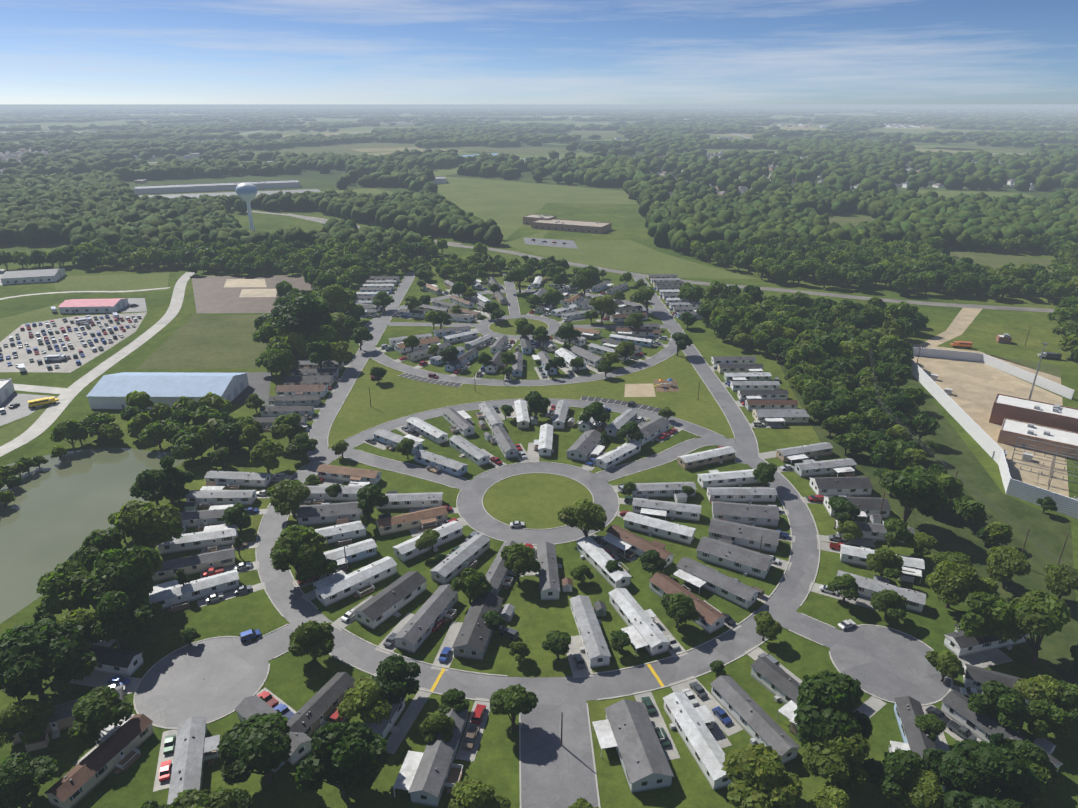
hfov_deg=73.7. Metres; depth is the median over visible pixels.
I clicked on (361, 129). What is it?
field grass
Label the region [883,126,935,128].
field grass
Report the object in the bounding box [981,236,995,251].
tree
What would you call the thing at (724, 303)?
tree
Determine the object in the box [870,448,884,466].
tree
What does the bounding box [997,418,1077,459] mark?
industrial building
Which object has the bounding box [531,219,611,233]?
school
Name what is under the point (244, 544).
car
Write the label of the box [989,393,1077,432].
building
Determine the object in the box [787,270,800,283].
tree
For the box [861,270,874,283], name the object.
tree
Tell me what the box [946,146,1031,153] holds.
field grass
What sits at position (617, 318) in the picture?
home
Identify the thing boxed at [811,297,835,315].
tree
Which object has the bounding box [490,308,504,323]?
tree
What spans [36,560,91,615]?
tree
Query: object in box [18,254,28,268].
tree
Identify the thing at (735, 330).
tree
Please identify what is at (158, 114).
field grass
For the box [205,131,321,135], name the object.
field grass
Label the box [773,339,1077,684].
scrub grass
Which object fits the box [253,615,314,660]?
road stub
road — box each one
[0,269,3,284]
[0,272,194,456]
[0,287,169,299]
[114,298,146,311]
[139,189,320,198]
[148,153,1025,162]
[230,372,270,404]
[246,211,461,244]
[257,399,818,700]
[263,131,539,131]
[292,214,1053,312]
[308,272,414,464]
[333,447,479,491]
[359,329,682,385]
[364,290,681,331]
[373,322,481,326]
[457,462,618,543]
[476,315,560,339]
[503,272,520,315]
[521,683,598,807]
[524,238,577,248]
[560,325,672,327]
[591,437,736,482]
[633,276,757,464]
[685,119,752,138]
[771,604,888,662]
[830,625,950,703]
[909,343,1060,383]
[919,308,981,345]
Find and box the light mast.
[1028,342,1047,398]
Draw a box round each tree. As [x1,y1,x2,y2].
[0,251,12,269]
[0,465,15,486]
[0,490,16,506]
[0,618,97,701]
[0,699,54,747]
[0,752,58,807]
[2,476,21,489]
[12,250,26,267]
[12,462,29,477]
[15,457,36,472]
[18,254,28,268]
[27,249,44,269]
[32,455,48,467]
[33,606,43,622]
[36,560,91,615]
[42,254,57,268]
[44,611,56,620]
[48,249,68,267]
[49,419,87,447]
[50,445,67,460]
[56,609,102,651]
[60,245,74,264]
[66,421,86,443]
[67,251,75,265]
[67,685,133,744]
[71,256,85,267]
[72,527,124,570]
[74,245,88,264]
[78,241,93,250]
[78,250,94,269]
[81,545,162,609]
[82,590,155,648]
[83,412,114,439]
[88,257,103,269]
[91,248,104,257]
[98,421,123,443]
[101,255,119,268]
[104,252,115,267]
[108,245,122,253]
[108,512,125,542]
[114,254,123,266]
[114,500,183,549]
[117,252,133,268]
[120,406,148,420]
[121,247,134,252]
[125,390,153,409]
[126,413,154,433]
[129,252,147,269]
[129,469,175,505]
[129,598,162,633]
[133,238,147,247]
[133,247,150,263]
[138,420,166,447]
[140,241,154,248]
[140,800,170,807]
[143,252,150,266]
[146,248,164,267]
[146,402,172,421]
[154,456,179,506]
[159,250,174,267]
[159,468,193,493]
[163,421,190,442]
[165,407,192,425]
[167,483,188,503]
[170,786,236,807]
[171,430,201,458]
[171,432,206,463]
[172,250,181,267]
[172,396,198,423]
[174,568,189,584]
[178,628,199,644]
[179,251,196,264]
[181,249,194,263]
[185,262,203,275]
[187,425,202,433]
[189,405,220,424]
[192,240,205,246]
[194,249,204,261]
[196,245,210,250]
[198,392,231,410]
[198,418,221,449]
[200,256,211,270]
[203,248,221,258]
[203,261,211,272]
[206,412,233,423]
[209,261,221,273]
[210,447,228,466]
[211,241,224,250]
[211,257,225,272]
[214,423,243,453]
[216,253,229,270]
[217,712,291,785]
[221,502,250,530]
[222,247,240,259]
[224,239,239,247]
[225,260,234,272]
[230,262,241,274]
[231,253,243,262]
[232,788,253,807]
[233,536,241,557]
[235,244,249,254]
[235,416,260,449]
[237,239,244,244]
[237,424,266,449]
[240,252,253,263]
[241,242,256,251]
[241,263,253,275]
[245,393,264,412]
[250,438,284,472]
[251,255,263,270]
[252,323,277,346]
[253,244,271,253]
[254,257,267,273]
[254,314,267,329]
[255,350,272,374]
[257,239,271,249]
[257,421,263,432]
[261,317,277,324]
[261,336,269,345]
[262,256,273,271]
[262,348,293,379]
[266,479,310,517]
[267,337,295,350]
[268,304,282,319]
[268,328,291,345]
[269,343,292,351]
[269,525,327,574]
[270,245,290,258]
[270,263,278,272]
[270,412,305,442]
[272,297,284,305]
[274,240,286,244]
[275,263,284,271]
[275,280,297,296]
[277,295,332,333]
[280,332,307,359]
[282,263,297,274]
[283,292,291,304]
[285,432,317,458]
[287,253,307,264]
[288,241,303,248]
[288,292,304,302]
[288,620,334,660]
[295,551,337,582]
[295,721,388,798]
[298,290,312,296]
[298,349,310,359]
[300,259,309,267]
[302,267,315,288]
[303,247,314,254]
[303,474,320,485]
[306,340,333,368]
[307,269,321,283]
[308,251,324,264]
[309,262,319,268]
[311,280,319,291]
[312,238,324,244]
[313,332,337,343]
[314,285,324,290]
[315,246,327,253]
[315,290,322,296]
[316,273,336,286]
[317,325,336,332]
[319,254,335,269]
[319,269,337,278]
[319,284,356,312]
[323,261,336,270]
[324,238,335,244]
[325,483,341,496]
[326,318,340,330]
[326,329,342,342]
[327,239,342,249]
[329,341,350,362]
[331,312,345,332]
[331,440,348,457]
[332,267,346,274]
[333,242,347,250]
[335,257,350,268]
[336,274,352,285]
[336,280,350,288]
[336,676,391,723]
[337,248,354,257]
[337,254,353,258]
[340,315,359,334]
[341,272,355,286]
[343,237,359,243]
[345,310,360,321]
[346,270,358,281]
[347,257,355,267]
[347,265,358,280]
[348,241,360,253]
[348,304,365,315]
[351,327,373,349]
[353,248,371,257]
[354,258,367,276]
[354,266,367,280]
[357,484,388,519]
[358,241,371,249]
[360,515,367,527]
[363,247,375,257]
[367,259,375,267]
[369,268,377,275]
[370,263,380,275]
[370,366,386,382]
[371,245,382,261]
[372,291,394,310]
[372,654,420,704]
[377,251,389,260]
[377,267,385,275]
[378,243,388,251]
[386,264,398,274]
[387,249,401,261]
[388,243,398,250]
[391,261,401,273]
[396,438,414,458]
[397,254,410,270]
[398,260,408,272]
[399,244,413,257]
[403,335,419,351]
[404,296,421,309]
[411,264,424,271]
[412,241,425,255]
[413,256,421,264]
[415,269,428,280]
[415,529,439,556]
[416,280,425,289]
[418,295,430,304]
[419,713,454,743]
[422,238,435,255]
[424,311,442,329]
[425,269,433,280]
[427,344,438,355]
[428,244,437,256]
[430,258,440,266]
[434,311,450,328]
[435,260,449,275]
[436,238,447,254]
[438,688,469,713]
[439,267,447,279]
[439,345,458,361]
[442,263,454,279]
[447,258,455,264]
[448,778,496,807]
[449,253,458,260]
[450,281,466,297]
[451,271,475,285]
[451,567,492,603]
[452,267,462,274]
[452,305,461,313]
[453,264,463,270]
[455,257,462,263]
[459,262,468,272]
[461,288,476,300]
[465,254,476,261]
[466,265,477,274]
[473,242,487,254]
[473,252,482,257]
[476,269,487,281]
[477,265,487,271]
[477,352,492,365]
[482,254,495,262]
[482,302,499,319]
[482,610,504,630]
[483,259,490,273]
[488,262,500,271]
[489,284,499,291]
[489,683,538,730]
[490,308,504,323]
[490,795,510,807]
[494,259,505,271]
[500,352,515,365]
[500,366,512,379]
[500,543,540,582]
[501,404,513,419]
[503,265,526,292]
[508,257,520,267]
[509,641,529,661]
[514,317,535,335]
[522,263,532,277]
[524,268,532,277]
[524,391,550,415]
[525,258,538,266]
[526,294,541,309]
[531,326,550,345]
[537,258,549,268]
[541,267,549,276]
[541,289,563,306]
[541,630,571,659]
[545,359,552,376]
[546,267,557,278]
[547,255,556,262]
[552,357,565,372]
[553,272,570,288]
[555,259,568,269]
[555,266,565,273]
[555,322,580,345]
[557,499,607,536]
[561,342,568,349]
[566,798,598,807]
[570,357,583,371]
[570,564,593,582]
[571,269,595,296]
[572,267,581,274]
[579,401,609,429]
[583,309,598,322]
[587,266,598,278]
[589,295,618,325]
[592,273,599,282]
[597,359,613,376]
[598,269,606,278]
[600,430,610,451]
[602,352,619,362]
[603,560,622,573]
[610,630,630,651]
[611,291,625,299]
[614,341,634,357]
[616,421,643,440]
[619,272,631,282]
[621,345,628,363]
[623,481,636,495]
[624,313,643,328]
[630,285,655,310]
[634,279,646,288]
[639,549,666,574]
[658,406,675,420]
[660,593,699,627]
[671,332,692,355]
[675,237,688,253]
[678,282,692,298]
[679,312,697,327]
[682,485,694,495]
[683,285,702,301]
[690,241,704,248]
[690,246,701,257]
[691,287,705,301]
[695,249,705,259]
[696,305,713,323]
[697,300,715,314]
[701,316,710,324]
[702,243,719,262]
[703,280,728,300]
[709,320,716,334]
[709,660,725,675]
[710,306,724,320]
[711,241,726,256]
[711,252,722,264]
[711,293,733,305]
[713,314,735,339]
[714,306,737,335]
[715,299,737,309]
[717,328,729,339]
[720,253,733,268]
[721,743,802,807]
[725,245,737,252]
[725,285,740,294]
[727,250,737,264]
[727,325,745,343]
[732,259,745,271]
[733,242,743,251]
[733,252,742,261]
[733,298,748,307]
[733,333,751,349]
[735,292,755,305]
[735,305,753,317]
[735,313,740,322]
[735,318,753,333]
[736,239,749,244]
[739,244,751,251]
[740,253,755,268]
[743,285,762,303]
[744,309,766,323]
[746,235,759,245]
[749,250,760,266]
[749,304,767,315]
[749,323,779,341]
[751,258,763,274]
[751,332,771,353]
[753,462,777,485]
[753,611,782,640]
[755,246,768,257]
[755,261,767,279]
[757,300,777,312]
[758,239,769,247]
[760,296,773,303]
[761,264,772,280]
[763,321,785,339]
[764,249,776,259]
[764,259,778,275]
[766,311,776,320]
[767,265,786,283]
[767,337,784,359]
[770,242,785,250]
[770,313,788,320]
[773,293,794,304]
[773,311,797,318]
[774,247,784,255]
[775,304,789,312]
[775,317,787,326]
[776,338,795,361]
[777,236,786,242]
[777,251,789,262]
[781,261,793,269]
[781,304,801,311]
[781,328,796,340]
[783,237,796,249]
[783,357,798,369]
[784,269,790,282]
[784,317,804,333]
[784,365,799,379]
[785,346,797,354]
[785,348,806,361]
[786,253,803,262]
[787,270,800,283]
[787,366,804,377]
[789,291,813,306]
[789,375,798,383]
[790,243,799,250]
[791,249,803,255]
[791,264,810,284]
[791,307,811,318]
[793,246,807,254]
[793,260,804,269]
[794,329,819,343]
[794,340,810,350]
[794,373,811,387]
[794,378,816,393]
[794,669,872,746]
[795,363,819,374]
[796,237,807,243]
[800,343,824,361]
[801,234,813,241]
[801,260,815,280]
[802,382,830,404]
[802,732,871,793]
[803,319,821,329]
[803,400,820,419]
[804,250,818,259]
[804,369,821,379]
[805,241,816,249]
[805,258,821,274]
[805,321,823,330]
[806,301,812,308]
[806,781,850,807]
[807,308,814,314]
[807,356,824,365]
[809,264,822,280]
[810,335,841,354]
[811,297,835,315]
[813,241,822,248]
[813,329,826,335]
[814,313,833,323]
[814,399,842,419]
[815,263,837,287]
[815,352,829,363]
[816,233,832,242]
[816,246,828,257]
[817,253,824,263]
[817,308,839,320]
[817,376,831,387]
[818,321,830,332]
[819,368,836,378]
[820,359,840,369]
[820,417,839,435]
[821,241,830,246]
[823,386,832,398]
[825,251,845,263]
[827,573,858,602]
[828,495,860,528]
[829,304,848,318]
[829,333,849,345]
[829,352,840,357]
[829,381,846,388]
[829,389,852,398]
[830,319,846,328]
[830,414,854,433]
[831,271,846,288]
[831,326,850,333]
[831,356,847,361]
[831,361,853,375]
[831,375,846,385]
[832,367,849,373]
[832,386,847,390]
[833,264,847,284]
[833,432,858,454]
[835,260,843,264]
[835,520,863,541]
[836,394,855,414]
[838,299,856,309]
[838,341,868,363]
[840,373,857,390]
[841,261,853,267]
[844,272,853,286]
[844,423,866,434]
[845,244,857,251]
[845,315,868,329]
[845,412,859,422]
[846,308,858,314]
[846,325,855,329]
[847,253,865,265]
[847,263,864,273]
[848,271,873,290]
[848,329,863,335]
[848,333,855,340]
[849,355,865,372]
[849,437,867,456]
[851,233,864,245]
[851,386,874,405]
[854,302,863,311]
[854,332,875,349]
[855,416,875,430]
[856,367,875,380]
[856,399,876,413]
[858,396,882,405]
[858,429,869,440]
[859,340,871,348]
[859,374,877,386]
[860,238,870,247]
[860,305,884,326]
[860,344,876,362]
[860,430,871,439]
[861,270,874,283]
[861,408,890,430]
[861,749,927,803]
[863,297,886,311]
[864,239,874,246]
[864,265,878,283]
[865,260,873,265]
[866,360,884,367]
[866,547,903,578]
[867,430,891,448]
[868,255,881,263]
[868,264,885,285]
[869,381,890,391]
[869,440,898,456]
[870,304,882,309]
[870,331,884,347]
[870,386,887,396]
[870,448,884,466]
[870,452,891,468]
[870,589,907,618]
[873,248,886,255]
[873,320,901,338]
[873,363,886,370]
[873,367,887,381]
[873,405,892,413]
[873,467,892,479]
[875,333,904,352]
[875,351,890,362]
[878,260,891,264]
[879,470,891,494]
[880,245,891,255]
[880,265,904,289]
[881,470,949,524]
[882,340,913,354]
[882,392,913,413]
[883,241,896,245]
[883,301,910,318]
[883,313,896,321]
[883,387,902,397]
[884,362,893,375]
[884,517,913,548]
[885,424,910,442]
[886,247,903,257]
[887,410,911,428]
[888,347,913,366]
[888,438,907,451]
[889,364,911,385]
[890,376,907,386]
[890,448,909,469]
[891,260,905,268]
[891,274,916,294]
[892,319,912,338]
[893,253,900,261]
[895,768,943,807]
[896,317,915,331]
[898,462,915,470]
[899,240,912,247]
[900,386,925,405]
[901,261,915,264]
[902,263,920,273]
[903,243,919,253]
[903,448,928,465]
[904,402,920,416]
[904,465,926,473]
[904,532,937,557]
[906,311,928,329]
[907,439,925,450]
[908,425,918,436]
[909,306,918,311]
[910,272,923,293]
[911,412,939,439]
[914,713,945,740]
[915,261,925,267]
[917,272,938,294]
[918,254,935,261]
[919,243,932,249]
[919,246,931,252]
[922,237,935,248]
[922,748,996,807]
[923,262,936,271]
[924,440,940,457]
[925,559,978,607]
[925,650,964,681]
[929,464,947,474]
[931,251,945,257]
[931,269,949,292]
[931,551,973,571]
[933,236,946,248]
[934,255,952,264]
[934,261,943,270]
[935,471,963,497]
[935,476,945,491]
[939,248,949,254]
[941,262,951,268]
[942,279,961,296]
[943,790,1007,807]
[944,270,956,290]
[946,739,1041,807]
[949,495,974,521]
[950,273,972,295]
[952,261,971,270]
[955,498,987,526]
[958,591,1020,642]
[959,257,973,264]
[962,275,978,294]
[967,680,1034,731]
[968,575,999,595]
[971,263,985,274]
[976,527,998,544]
[979,271,990,279]
[979,274,1001,296]
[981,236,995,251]
[983,234,994,250]
[985,521,1012,544]
[986,545,1030,589]
[988,270,1000,275]
[988,285,1003,299]
[989,241,1000,252]
[989,733,1003,745]
[994,737,1058,788]
[997,238,1007,250]
[1000,239,1015,252]
[1000,266,1022,278]
[1000,275,1015,283]
[1000,282,1013,299]
[1001,263,1014,268]
[1007,588,1070,662]
[1012,234,1027,252]
[1012,278,1027,295]
[1013,674,1062,702]
[1015,269,1030,290]
[1018,263,1031,273]
[1018,276,1032,291]
[1021,284,1036,299]
[1025,762,1052,806]
[1027,239,1039,252]
[1027,699,1073,738]
[1030,264,1047,278]
[1031,233,1049,252]
[1032,269,1054,292]
[1033,275,1053,296]
[1036,496,1057,512]
[1038,282,1061,301]
[1041,279,1067,299]
[1043,564,1077,598]
[1046,239,1067,257]
[1046,262,1062,268]
[1046,307,1077,323]
[1049,236,1065,253]
[1049,282,1070,303]
[1051,257,1064,264]
[1051,320,1075,338]
[1052,265,1069,272]
[1053,243,1065,252]
[1053,248,1066,257]
[1055,276,1073,282]
[1055,679,1077,725]
[1056,268,1069,276]
[1056,296,1077,308]
[1056,332,1077,359]
[1057,248,1077,260]
[1059,244,1077,250]
[1062,253,1076,258]
[1063,234,1077,242]
[1063,256,1077,264]
[1064,266,1077,271]
[1065,323,1077,336]
[1066,240,1077,247]
[1067,271,1077,276]
[1067,276,1077,291]
[1068,286,1077,297]
[1069,644,1077,682]
[1070,346,1077,358]
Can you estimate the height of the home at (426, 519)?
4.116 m
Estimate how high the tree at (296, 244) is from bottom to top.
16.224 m
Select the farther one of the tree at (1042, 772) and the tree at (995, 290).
the tree at (995, 290)
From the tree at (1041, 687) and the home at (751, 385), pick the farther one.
the home at (751, 385)
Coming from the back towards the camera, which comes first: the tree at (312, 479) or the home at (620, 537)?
the tree at (312, 479)
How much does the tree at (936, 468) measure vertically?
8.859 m
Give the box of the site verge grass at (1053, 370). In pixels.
[984,352,1060,377]
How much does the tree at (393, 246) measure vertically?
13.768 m
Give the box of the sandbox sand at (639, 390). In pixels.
[624,384,655,396]
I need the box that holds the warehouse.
[87,372,248,408]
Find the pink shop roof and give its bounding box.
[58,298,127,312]
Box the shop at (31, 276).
[0,268,65,284]
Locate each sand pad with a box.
[224,279,266,286]
[239,289,276,296]
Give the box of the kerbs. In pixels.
[133,272,952,807]
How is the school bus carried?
on the ground at (294, 682)
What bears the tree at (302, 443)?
on the ground at (294, 682)
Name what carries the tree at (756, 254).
on the ground at (294, 682)
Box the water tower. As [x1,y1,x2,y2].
[236,183,256,230]
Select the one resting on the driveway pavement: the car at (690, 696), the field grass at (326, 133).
the car at (690, 696)
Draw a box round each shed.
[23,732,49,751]
[184,502,197,511]
[206,482,218,485]
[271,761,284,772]
[336,518,348,524]
[378,512,391,518]
[478,420,486,428]
[484,432,491,440]
[500,603,514,621]
[531,416,537,423]
[562,577,572,591]
[567,417,575,426]
[594,600,606,616]
[596,422,601,431]
[601,422,607,429]
[674,493,687,502]
[718,539,731,543]
[843,471,853,476]
[869,514,881,523]
[899,570,914,582]
[1034,737,1055,754]
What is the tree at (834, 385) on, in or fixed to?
on the ground at (294, 682)
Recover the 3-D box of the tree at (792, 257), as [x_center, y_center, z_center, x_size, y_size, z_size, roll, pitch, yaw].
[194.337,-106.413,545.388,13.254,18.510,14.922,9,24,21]
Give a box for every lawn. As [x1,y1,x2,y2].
[328,355,735,448]
[483,473,592,528]
[489,318,547,334]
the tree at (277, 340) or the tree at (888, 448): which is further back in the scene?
the tree at (277, 340)
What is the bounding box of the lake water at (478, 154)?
[460,153,524,160]
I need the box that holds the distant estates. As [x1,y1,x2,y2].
[0,143,1036,195]
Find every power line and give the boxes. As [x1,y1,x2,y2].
[877,403,885,470]
[879,401,957,473]
[881,404,950,472]
[1027,530,1075,576]
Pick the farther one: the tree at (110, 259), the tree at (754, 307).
the tree at (110, 259)
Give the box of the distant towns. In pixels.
[0,114,963,182]
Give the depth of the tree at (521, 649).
166.96 m
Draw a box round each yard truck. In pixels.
[18,363,25,372]
[46,354,66,361]
[51,306,56,312]
[75,318,90,324]
[112,312,118,318]
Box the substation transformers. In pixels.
[930,373,1077,499]
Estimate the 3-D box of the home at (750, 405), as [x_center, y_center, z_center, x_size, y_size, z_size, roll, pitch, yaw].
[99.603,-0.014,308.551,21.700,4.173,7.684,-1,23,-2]
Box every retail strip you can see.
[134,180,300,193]
[433,176,446,183]
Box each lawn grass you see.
[0,302,62,340]
[0,404,50,445]
[53,273,168,292]
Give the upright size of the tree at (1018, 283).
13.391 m
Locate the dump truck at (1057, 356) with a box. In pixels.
[1038,352,1061,359]
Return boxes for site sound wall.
[911,360,1077,518]
[912,347,1074,398]
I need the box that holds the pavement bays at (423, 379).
[399,373,461,386]
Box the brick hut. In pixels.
[996,333,1011,343]
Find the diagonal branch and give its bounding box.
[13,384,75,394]
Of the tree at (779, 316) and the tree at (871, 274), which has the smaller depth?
the tree at (779, 316)
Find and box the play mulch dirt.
[654,379,678,391]
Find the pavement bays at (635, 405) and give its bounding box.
[581,396,660,412]
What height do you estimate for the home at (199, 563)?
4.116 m
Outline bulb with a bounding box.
[135,637,268,727]
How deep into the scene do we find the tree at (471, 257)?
567.40 m
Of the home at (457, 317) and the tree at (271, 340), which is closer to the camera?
the tree at (271, 340)
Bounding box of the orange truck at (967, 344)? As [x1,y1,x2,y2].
[950,341,971,348]
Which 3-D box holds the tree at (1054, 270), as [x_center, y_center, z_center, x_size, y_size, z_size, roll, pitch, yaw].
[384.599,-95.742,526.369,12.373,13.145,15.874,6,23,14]
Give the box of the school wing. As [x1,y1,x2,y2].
[523,214,555,224]
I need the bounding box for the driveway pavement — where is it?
[69,282,1012,791]
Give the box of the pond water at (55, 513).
[0,448,183,623]
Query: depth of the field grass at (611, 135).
2919.27 m
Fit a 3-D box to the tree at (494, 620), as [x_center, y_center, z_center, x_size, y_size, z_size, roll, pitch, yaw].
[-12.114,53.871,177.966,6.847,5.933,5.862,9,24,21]
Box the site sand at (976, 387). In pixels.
[912,355,1068,496]
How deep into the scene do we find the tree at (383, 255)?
581.38 m
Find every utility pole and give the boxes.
[880,490,887,514]
[1021,529,1029,552]
[1058,532,1071,563]
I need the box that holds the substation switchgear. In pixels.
[1009,437,1077,488]
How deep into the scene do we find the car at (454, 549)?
209.11 m
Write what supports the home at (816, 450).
on the ground at (294, 682)
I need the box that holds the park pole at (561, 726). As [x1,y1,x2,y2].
[561,712,562,745]
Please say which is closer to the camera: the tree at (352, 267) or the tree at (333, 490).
the tree at (333, 490)
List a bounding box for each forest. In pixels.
[0,113,1077,124]
[0,121,1077,141]
[0,134,1077,162]
[0,152,1077,199]
[0,184,1077,252]
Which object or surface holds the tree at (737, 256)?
on the ground at (294, 682)
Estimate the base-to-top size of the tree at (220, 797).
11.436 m
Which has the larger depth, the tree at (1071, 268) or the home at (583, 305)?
the tree at (1071, 268)
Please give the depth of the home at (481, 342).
386.22 m
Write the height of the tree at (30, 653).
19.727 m
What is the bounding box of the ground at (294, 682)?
[0,104,1077,807]
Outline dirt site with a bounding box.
[191,275,311,313]
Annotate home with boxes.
[12,685,123,744]
[44,714,153,807]
[89,639,142,676]
[149,569,238,612]
[152,548,234,581]
[156,524,237,553]
[167,717,219,806]
[179,504,244,530]
[185,486,256,507]
[204,471,270,489]
[235,695,311,764]
[252,417,306,430]
[259,405,313,416]
[268,395,320,405]
[275,384,327,396]
[283,375,333,386]
[285,672,354,760]
[291,367,338,376]
[296,501,362,524]
[298,360,343,369]
[298,538,376,570]
[306,482,369,503]
[313,556,396,606]
[315,521,366,545]
[316,464,381,484]
[337,696,405,786]
[346,309,376,316]
[353,571,426,629]
[354,295,374,299]
[355,300,381,305]
[356,291,388,295]
[356,303,377,308]
[360,287,391,293]
[362,305,380,311]
[363,284,394,288]
[366,280,396,285]
[369,276,398,280]
[373,429,424,453]
[376,492,442,510]
[376,506,447,535]
[388,333,431,345]
[393,521,462,561]
[393,584,457,652]
[393,705,468,806]
[394,336,440,353]
[398,309,436,318]
[406,342,450,361]
[406,417,448,443]
[413,450,466,476]
[414,304,449,312]
[422,283,441,294]
[429,346,464,365]
[430,534,490,584]
[432,299,460,310]
[433,326,470,336]
[442,407,474,436]
[443,330,478,342]
[444,280,454,290]
[444,348,478,371]
[447,313,472,322]
[449,295,474,308]
[449,435,489,465]
[451,308,482,318]
[452,592,502,660]
[464,334,492,349]
[471,292,490,302]
[472,279,481,289]
[476,301,490,314]
[476,402,503,428]
[485,351,505,372]
[485,540,517,595]
[487,276,498,286]
[490,335,508,353]
[490,425,517,458]
[491,290,506,304]
[511,351,525,376]
[512,399,529,428]
[519,335,531,353]
[531,276,542,287]
[532,351,556,374]
[533,424,553,455]
[534,288,546,303]
[535,302,553,313]
[535,340,557,351]
[535,542,561,599]
[550,400,569,428]
[551,304,576,316]
[553,284,562,288]
[553,331,585,346]
[555,348,586,370]
[561,309,591,319]
[563,293,584,306]
[566,429,604,461]
[568,283,581,289]
[569,345,602,367]
[570,595,610,667]
[574,327,601,338]
[575,295,601,309]
[576,537,631,588]
[577,405,604,430]
[588,343,629,360]
[589,300,626,313]
[592,280,613,292]
[592,699,673,792]
[596,440,641,469]
[601,338,642,352]
[601,525,674,567]
[602,305,642,316]
[604,409,637,436]
[607,282,627,294]
[608,588,669,656]
[609,334,652,346]
[610,312,647,322]
[615,327,660,337]
[616,323,659,329]
[623,512,695,544]
[627,417,670,445]
[632,482,696,498]
[632,498,700,520]
[648,274,677,279]
[649,573,725,633]
[650,278,680,283]
[653,281,683,287]
[656,285,679,291]
[659,289,679,294]
[662,293,678,299]
[663,692,731,789]
[666,298,699,302]
[669,302,702,307]
[673,307,698,311]
[673,557,759,608]
[676,312,701,319]
[677,446,735,469]
[696,536,773,578]
[697,469,759,487]
[706,487,777,503]
[708,518,779,552]
[710,675,800,763]
[711,356,755,364]
[712,501,779,526]
[717,363,763,373]
[724,372,771,380]
[730,380,779,390]
[737,389,788,399]
[745,399,798,410]
[750,657,799,703]
[752,408,809,426]
[776,442,833,461]
[777,700,797,735]
[794,458,856,476]
[809,476,872,496]
[823,496,890,519]
[836,520,914,542]
[837,570,925,612]
[840,544,924,581]
[888,696,944,790]
[941,691,1062,771]
[944,623,1027,656]
[963,663,1031,704]
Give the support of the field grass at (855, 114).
on the ground at (294, 682)
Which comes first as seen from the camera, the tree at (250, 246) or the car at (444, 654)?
the car at (444, 654)
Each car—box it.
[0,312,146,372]
[0,408,5,413]
[8,403,19,407]
[107,675,129,684]
[109,684,126,691]
[159,760,171,781]
[163,734,175,754]
[202,567,223,576]
[205,592,223,602]
[231,542,247,548]
[233,585,251,594]
[234,562,250,570]
[239,629,261,641]
[246,507,258,512]
[256,490,266,495]
[257,690,278,707]
[272,473,286,479]
[274,703,293,719]
[297,575,316,584]
[299,499,311,504]
[301,414,312,419]
[324,567,340,576]
[328,709,344,723]
[341,609,354,621]
[365,438,376,443]
[383,633,396,646]
[385,346,394,350]
[407,429,418,435]
[419,361,427,365]
[428,373,438,378]
[432,619,444,631]
[438,647,451,661]
[449,546,459,553]
[453,368,461,373]
[462,726,478,750]
[465,531,478,541]
[471,704,485,723]
[490,456,501,464]
[499,627,518,639]
[510,521,524,527]
[519,452,526,458]
[573,653,585,668]
[586,457,596,465]
[588,535,599,543]
[596,535,608,544]
[604,548,614,557]
[616,548,634,558]
[618,485,626,492]
[620,511,629,515]
[624,496,634,502]
[628,401,634,406]
[634,352,643,356]
[635,416,644,422]
[641,696,655,714]
[655,727,669,746]
[658,432,669,439]
[666,635,679,649]
[668,428,677,433]
[681,688,698,705]
[689,681,707,698]
[712,706,731,725]
[721,613,735,625]
[750,586,764,597]
[752,421,764,426]
[758,652,779,666]
[770,555,779,563]
[776,529,788,538]
[780,464,793,469]
[808,495,823,501]
[820,585,837,594]
[828,534,844,541]
[829,542,844,549]
[837,619,855,629]
[925,706,950,722]
[946,720,976,740]
[960,687,982,697]
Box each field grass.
[0,122,121,125]
[78,124,157,126]
[85,121,146,123]
[109,114,211,114]
[127,114,191,115]
[137,315,268,368]
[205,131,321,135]
[240,150,352,155]
[243,132,370,137]
[254,149,371,156]
[298,118,357,119]
[301,120,356,120]
[301,123,425,124]
[302,143,416,148]
[316,188,391,194]
[322,115,446,117]
[339,127,418,130]
[351,147,425,151]
[368,151,476,154]
[368,152,392,155]
[433,167,457,175]
[434,146,566,155]
[435,177,636,243]
[460,116,524,117]
[500,121,582,122]
[502,230,756,278]
[507,147,583,151]
[514,152,592,158]
[525,116,611,116]
[546,141,608,144]
[554,139,625,144]
[563,121,655,122]
[567,131,622,138]
[573,123,607,125]
[599,135,623,136]
[705,149,778,153]
[707,134,774,136]
[709,135,753,139]
[754,126,835,130]
[765,115,802,116]
[770,117,814,118]
[771,123,843,125]
[829,216,873,226]
[836,114,873,114]
[866,130,965,135]
[870,129,995,131]
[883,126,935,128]
[912,124,939,126]
[913,145,979,149]
[915,149,969,151]
[918,190,1033,197]
[932,148,1013,152]
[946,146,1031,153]
[949,251,1053,272]
[955,142,987,144]
[986,131,1065,132]
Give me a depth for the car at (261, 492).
240.16 m
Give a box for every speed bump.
[430,668,444,691]
[647,664,663,686]
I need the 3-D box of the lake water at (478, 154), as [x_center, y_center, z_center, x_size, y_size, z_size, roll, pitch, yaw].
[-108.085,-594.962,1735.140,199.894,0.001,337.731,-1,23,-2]
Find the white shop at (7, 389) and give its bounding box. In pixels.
[0,379,14,404]
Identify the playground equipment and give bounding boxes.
[653,378,677,389]
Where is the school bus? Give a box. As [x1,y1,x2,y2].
[28,396,58,408]
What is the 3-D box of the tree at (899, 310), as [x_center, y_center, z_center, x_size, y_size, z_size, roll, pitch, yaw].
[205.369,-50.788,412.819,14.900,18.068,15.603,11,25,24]
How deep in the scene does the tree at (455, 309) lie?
438.27 m
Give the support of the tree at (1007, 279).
on the ground at (294, 682)
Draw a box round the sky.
[0,0,1077,103]

